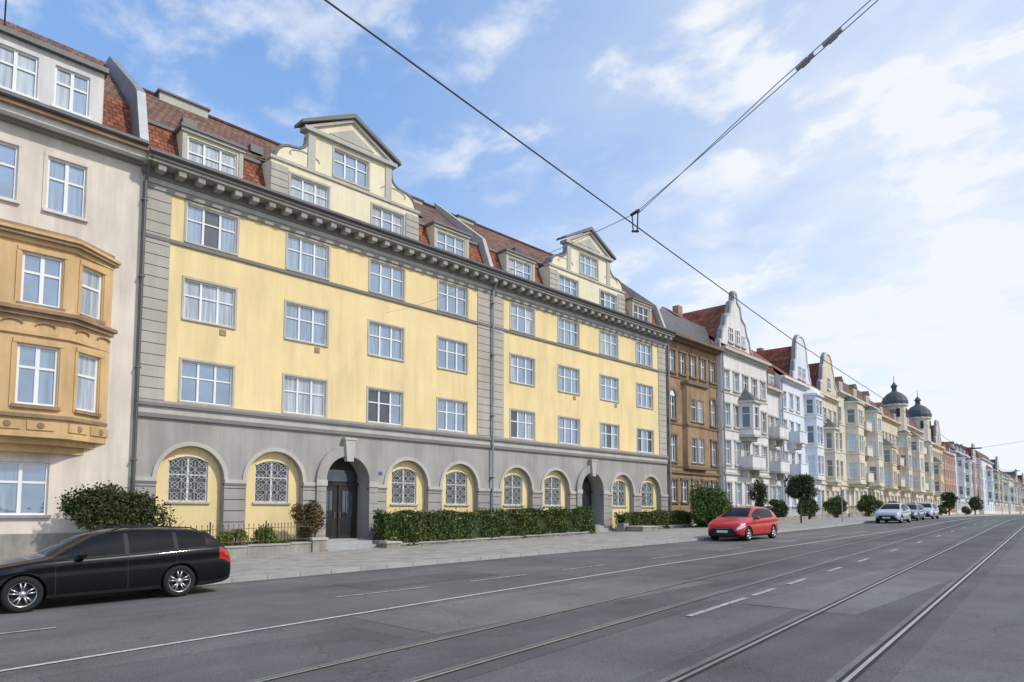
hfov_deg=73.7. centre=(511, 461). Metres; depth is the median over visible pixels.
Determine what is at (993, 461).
roof
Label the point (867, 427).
trim
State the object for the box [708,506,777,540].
red hatchback car
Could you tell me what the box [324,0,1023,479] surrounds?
overhead contact wire
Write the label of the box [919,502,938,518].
parked car
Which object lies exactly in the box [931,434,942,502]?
windows
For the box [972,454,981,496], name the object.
windows
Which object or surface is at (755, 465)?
trim
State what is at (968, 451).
roof
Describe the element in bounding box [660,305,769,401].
roof
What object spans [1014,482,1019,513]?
trim
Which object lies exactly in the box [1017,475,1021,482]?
roof
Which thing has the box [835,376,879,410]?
roof
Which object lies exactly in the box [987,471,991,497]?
windows
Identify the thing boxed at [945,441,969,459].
roof
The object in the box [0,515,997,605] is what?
gutter
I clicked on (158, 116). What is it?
roof
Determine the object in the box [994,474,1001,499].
windows
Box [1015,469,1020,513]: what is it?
trim
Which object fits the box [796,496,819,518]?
garden bush
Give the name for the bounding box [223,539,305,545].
ground cover plants
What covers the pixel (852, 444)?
windows
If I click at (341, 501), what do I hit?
doors and steps
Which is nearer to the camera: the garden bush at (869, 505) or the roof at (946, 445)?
the garden bush at (869, 505)
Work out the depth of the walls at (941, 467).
136.31 m
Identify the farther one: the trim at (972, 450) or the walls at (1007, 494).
the walls at (1007, 494)
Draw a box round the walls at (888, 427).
[877,403,912,504]
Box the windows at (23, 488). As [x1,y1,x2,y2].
[0,44,100,514]
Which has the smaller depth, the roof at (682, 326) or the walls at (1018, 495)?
the roof at (682, 326)
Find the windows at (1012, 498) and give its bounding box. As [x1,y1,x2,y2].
[1011,488,1015,501]
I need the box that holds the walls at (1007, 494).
[1001,479,1008,511]
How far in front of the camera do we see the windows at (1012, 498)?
260.17 m
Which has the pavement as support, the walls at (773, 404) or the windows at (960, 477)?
the walls at (773, 404)
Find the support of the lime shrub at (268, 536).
on the front garden soil
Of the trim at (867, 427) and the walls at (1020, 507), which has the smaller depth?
the trim at (867, 427)
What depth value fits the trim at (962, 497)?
160.18 m
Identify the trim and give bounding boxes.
[0,24,148,559]
[131,113,674,542]
[666,331,724,524]
[714,291,771,506]
[767,385,789,506]
[779,334,825,516]
[817,352,841,514]
[837,390,884,513]
[880,375,913,503]
[907,393,934,503]
[930,420,945,514]
[943,451,956,514]
[953,450,971,514]
[971,443,982,513]
[981,457,994,513]
[993,456,1004,513]
[1002,477,1009,513]
[1008,479,1017,513]
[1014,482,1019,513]
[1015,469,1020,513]
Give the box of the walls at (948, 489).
[942,444,955,511]
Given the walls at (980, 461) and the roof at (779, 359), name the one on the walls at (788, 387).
the roof at (779, 359)
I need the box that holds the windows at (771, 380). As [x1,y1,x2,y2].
[769,375,779,500]
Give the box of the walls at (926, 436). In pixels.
[907,416,934,502]
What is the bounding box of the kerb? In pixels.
[199,514,1023,585]
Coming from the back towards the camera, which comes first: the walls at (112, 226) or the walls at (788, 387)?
the walls at (788, 387)
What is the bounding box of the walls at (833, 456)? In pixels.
[816,355,840,512]
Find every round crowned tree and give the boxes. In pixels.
[780,473,818,522]
[939,490,957,514]
[967,495,984,514]
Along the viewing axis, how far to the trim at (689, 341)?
54.38 m
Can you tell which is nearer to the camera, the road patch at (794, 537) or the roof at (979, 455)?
the road patch at (794, 537)
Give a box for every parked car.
[875,503,910,522]
[903,503,925,520]
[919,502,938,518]
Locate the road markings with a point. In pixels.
(721, 605)
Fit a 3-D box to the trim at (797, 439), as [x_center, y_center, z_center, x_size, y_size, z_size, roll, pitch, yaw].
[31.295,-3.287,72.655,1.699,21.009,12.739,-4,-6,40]
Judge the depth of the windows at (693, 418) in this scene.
54.63 m
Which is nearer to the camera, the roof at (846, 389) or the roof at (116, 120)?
the roof at (116, 120)
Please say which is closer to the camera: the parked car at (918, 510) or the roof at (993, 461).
the parked car at (918, 510)
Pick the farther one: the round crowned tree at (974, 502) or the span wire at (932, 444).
the round crowned tree at (974, 502)
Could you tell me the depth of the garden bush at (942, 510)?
126.03 m
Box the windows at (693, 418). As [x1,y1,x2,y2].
[669,350,715,501]
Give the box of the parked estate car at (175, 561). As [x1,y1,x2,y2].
[0,521,230,612]
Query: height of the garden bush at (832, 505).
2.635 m
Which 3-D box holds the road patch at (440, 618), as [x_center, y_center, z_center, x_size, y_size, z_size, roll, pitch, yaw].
[1.052,2.971,14.957,2.600,0.176,9.000,-4,-6,45]
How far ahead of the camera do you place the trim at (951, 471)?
150.50 m
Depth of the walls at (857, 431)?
87.10 m
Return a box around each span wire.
[386,0,877,312]
[818,428,1021,448]
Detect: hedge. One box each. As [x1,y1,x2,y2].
[371,505,594,545]
[613,508,692,529]
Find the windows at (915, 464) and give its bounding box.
[907,419,933,502]
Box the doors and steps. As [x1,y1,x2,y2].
[326,458,616,543]
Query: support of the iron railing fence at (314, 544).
on the ground
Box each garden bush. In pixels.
[765,499,788,516]
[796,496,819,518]
[821,495,847,517]
[856,493,883,515]
[937,504,947,514]
[961,506,971,514]
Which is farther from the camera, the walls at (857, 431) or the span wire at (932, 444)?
the walls at (857, 431)
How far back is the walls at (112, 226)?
24.55 m
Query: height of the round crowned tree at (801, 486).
4.093 m
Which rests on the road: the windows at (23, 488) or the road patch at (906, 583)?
the road patch at (906, 583)
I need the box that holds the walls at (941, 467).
[930,421,944,505]
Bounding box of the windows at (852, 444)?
[839,382,882,505]
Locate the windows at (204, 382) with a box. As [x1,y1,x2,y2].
[168,138,651,506]
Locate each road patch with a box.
[334,571,499,589]
[349,575,712,633]
[672,548,847,566]
[741,527,896,541]
[744,569,961,614]
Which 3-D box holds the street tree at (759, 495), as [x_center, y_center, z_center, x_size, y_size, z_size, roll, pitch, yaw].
[19.871,3.161,55.165,1.506,3.845,1.649,-1,-4,17]
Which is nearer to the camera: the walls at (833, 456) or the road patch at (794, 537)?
the road patch at (794, 537)
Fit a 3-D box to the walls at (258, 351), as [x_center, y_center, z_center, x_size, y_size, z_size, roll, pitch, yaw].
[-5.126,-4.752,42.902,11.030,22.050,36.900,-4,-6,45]
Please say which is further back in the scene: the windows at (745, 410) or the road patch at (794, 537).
the windows at (745, 410)
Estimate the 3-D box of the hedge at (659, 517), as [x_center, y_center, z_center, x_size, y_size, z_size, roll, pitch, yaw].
[10.212,4.117,47.996,1.296,1.759,8.903,-4,-6,45]
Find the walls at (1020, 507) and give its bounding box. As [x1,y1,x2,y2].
[1019,485,1023,513]
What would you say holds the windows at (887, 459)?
attached to the walls at (888, 427)
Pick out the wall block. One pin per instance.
(386, 544)
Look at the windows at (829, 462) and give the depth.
79.72 m
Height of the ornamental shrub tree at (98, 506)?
2.955 m
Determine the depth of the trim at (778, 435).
65.66 m
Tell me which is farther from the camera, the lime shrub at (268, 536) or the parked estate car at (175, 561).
the lime shrub at (268, 536)
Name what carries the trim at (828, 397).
attached to the walls at (833, 456)
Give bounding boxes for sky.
[0,0,1023,474]
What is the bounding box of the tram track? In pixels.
[246,516,1023,681]
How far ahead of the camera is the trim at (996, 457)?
227.53 m
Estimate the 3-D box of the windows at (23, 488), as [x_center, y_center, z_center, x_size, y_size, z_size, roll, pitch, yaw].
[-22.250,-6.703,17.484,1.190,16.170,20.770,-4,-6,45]
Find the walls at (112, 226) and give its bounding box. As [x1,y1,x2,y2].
[0,33,142,533]
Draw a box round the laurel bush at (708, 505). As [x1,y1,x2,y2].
[687,481,733,526]
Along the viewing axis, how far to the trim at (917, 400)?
123.25 m
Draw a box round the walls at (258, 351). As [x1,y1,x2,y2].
[130,123,666,541]
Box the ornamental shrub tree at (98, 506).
[55,480,180,530]
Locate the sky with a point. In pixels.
(870, 209)
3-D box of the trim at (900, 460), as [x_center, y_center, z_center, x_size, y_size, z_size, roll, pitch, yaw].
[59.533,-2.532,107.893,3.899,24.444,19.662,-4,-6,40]
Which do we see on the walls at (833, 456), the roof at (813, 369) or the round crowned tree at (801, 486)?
the roof at (813, 369)
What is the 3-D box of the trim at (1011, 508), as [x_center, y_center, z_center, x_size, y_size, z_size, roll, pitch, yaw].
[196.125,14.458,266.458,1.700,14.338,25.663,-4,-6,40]
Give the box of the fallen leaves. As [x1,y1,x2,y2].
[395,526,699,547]
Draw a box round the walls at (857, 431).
[836,380,883,512]
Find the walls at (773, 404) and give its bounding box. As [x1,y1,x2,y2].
[766,372,780,507]
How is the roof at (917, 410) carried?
on the walls at (926, 436)
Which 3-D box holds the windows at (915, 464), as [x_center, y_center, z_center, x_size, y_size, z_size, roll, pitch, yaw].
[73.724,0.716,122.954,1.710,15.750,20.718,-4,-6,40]
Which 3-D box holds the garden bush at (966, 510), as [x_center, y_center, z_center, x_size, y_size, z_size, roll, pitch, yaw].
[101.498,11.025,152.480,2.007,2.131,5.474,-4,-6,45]
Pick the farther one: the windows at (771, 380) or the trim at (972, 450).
the trim at (972, 450)
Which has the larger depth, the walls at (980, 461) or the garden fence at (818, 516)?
the walls at (980, 461)
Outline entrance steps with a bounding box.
[326,540,376,550]
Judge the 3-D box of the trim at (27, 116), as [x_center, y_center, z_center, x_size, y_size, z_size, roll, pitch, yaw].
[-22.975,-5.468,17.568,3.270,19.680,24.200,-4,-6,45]
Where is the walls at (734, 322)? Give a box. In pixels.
[660,295,769,507]
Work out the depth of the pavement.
28.80 m
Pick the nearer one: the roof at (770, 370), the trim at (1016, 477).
the roof at (770, 370)
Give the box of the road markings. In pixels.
[0,516,1008,670]
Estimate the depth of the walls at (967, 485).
160.29 m
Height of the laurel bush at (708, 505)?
3.569 m
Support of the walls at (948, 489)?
on the pavement
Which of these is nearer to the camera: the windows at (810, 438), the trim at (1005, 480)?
the windows at (810, 438)
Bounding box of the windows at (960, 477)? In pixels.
[953,445,972,495]
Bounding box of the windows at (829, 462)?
[822,377,838,505]
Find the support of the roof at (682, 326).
on the walls at (686, 393)
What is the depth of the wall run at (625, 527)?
40.55 m
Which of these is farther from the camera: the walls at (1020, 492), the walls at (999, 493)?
the walls at (1020, 492)
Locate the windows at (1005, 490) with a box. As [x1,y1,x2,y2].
[1002,473,1007,500]
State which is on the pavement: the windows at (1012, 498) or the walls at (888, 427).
the walls at (888, 427)
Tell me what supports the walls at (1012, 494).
on the pavement
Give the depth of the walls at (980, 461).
201.62 m
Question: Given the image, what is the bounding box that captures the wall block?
[373,540,401,547]
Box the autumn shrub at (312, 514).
[288,500,326,540]
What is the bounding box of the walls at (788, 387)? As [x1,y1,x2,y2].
[774,337,824,513]
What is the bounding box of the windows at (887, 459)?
[881,407,911,503]
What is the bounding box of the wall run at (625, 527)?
[401,523,689,545]
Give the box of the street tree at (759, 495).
[748,477,767,506]
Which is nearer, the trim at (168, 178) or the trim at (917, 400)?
the trim at (168, 178)
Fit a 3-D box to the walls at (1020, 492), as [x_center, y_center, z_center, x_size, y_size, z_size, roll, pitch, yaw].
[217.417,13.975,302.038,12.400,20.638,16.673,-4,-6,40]
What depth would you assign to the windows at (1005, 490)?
245.29 m
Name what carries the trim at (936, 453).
attached to the walls at (941, 467)
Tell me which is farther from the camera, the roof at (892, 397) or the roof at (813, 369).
the roof at (892, 397)
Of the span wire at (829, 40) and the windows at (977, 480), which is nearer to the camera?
the span wire at (829, 40)
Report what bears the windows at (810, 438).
attached to the walls at (788, 387)
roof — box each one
[0,0,149,146]
[106,56,676,509]
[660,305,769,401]
[660,310,711,343]
[751,346,823,395]
[766,367,780,389]
[808,363,839,427]
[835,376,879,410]
[871,391,909,445]
[907,404,933,443]
[931,425,942,461]
[942,442,950,452]
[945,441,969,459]
[958,444,992,468]
[965,447,979,464]
[990,459,1001,473]
[1005,472,1015,476]
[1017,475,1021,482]
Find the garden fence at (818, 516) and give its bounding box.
[764,506,874,521]
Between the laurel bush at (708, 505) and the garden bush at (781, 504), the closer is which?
the laurel bush at (708, 505)
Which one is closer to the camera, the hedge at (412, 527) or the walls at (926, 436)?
the hedge at (412, 527)
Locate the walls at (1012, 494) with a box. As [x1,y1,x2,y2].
[1007,480,1017,513]
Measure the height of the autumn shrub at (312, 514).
2.351 m
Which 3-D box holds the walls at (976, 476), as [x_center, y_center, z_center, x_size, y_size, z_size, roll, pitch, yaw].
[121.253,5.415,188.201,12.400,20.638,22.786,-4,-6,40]
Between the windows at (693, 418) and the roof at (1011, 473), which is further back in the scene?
the roof at (1011, 473)
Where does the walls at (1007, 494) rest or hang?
on the pavement
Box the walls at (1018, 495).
[1012,477,1019,511]
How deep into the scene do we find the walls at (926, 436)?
126.05 m
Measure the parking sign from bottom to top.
2.800 m
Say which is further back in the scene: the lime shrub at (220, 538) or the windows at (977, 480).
the windows at (977, 480)
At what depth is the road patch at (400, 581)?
18.62 m
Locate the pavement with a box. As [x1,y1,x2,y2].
[229,513,1023,576]
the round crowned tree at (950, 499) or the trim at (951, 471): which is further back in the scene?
the trim at (951, 471)
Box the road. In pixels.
[0,515,1023,681]
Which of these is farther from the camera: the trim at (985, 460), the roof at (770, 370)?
the trim at (985, 460)
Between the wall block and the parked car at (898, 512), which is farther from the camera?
the parked car at (898, 512)
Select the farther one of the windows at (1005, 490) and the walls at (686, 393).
the windows at (1005, 490)
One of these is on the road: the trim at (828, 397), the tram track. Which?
the tram track
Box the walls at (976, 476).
[966,449,981,511]
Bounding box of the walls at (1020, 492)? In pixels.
[1013,476,1021,511]
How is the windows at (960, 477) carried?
attached to the walls at (967, 485)
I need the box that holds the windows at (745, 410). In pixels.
[724,326,766,505]
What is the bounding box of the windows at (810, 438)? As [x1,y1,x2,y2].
[783,366,822,506]
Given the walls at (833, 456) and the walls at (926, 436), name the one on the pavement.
the walls at (833, 456)
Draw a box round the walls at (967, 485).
[950,444,972,511]
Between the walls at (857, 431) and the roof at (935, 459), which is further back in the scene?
the roof at (935, 459)
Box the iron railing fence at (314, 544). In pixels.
[150,519,327,557]
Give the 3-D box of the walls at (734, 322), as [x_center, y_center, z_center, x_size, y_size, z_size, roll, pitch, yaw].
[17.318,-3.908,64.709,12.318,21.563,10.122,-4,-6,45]
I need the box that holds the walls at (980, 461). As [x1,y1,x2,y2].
[976,458,994,513]
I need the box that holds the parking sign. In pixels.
[841,490,842,521]
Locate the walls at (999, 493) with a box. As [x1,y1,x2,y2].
[993,458,1003,511]
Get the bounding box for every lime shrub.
[214,529,247,545]
[250,524,277,543]
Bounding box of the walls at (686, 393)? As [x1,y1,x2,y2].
[665,340,718,511]
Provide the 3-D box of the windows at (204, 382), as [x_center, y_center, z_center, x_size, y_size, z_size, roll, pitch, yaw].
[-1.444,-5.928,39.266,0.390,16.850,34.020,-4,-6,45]
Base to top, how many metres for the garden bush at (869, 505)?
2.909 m
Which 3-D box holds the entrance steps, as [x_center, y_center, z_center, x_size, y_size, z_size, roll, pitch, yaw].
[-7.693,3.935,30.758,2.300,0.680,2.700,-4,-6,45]
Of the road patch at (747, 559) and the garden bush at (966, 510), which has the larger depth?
the garden bush at (966, 510)

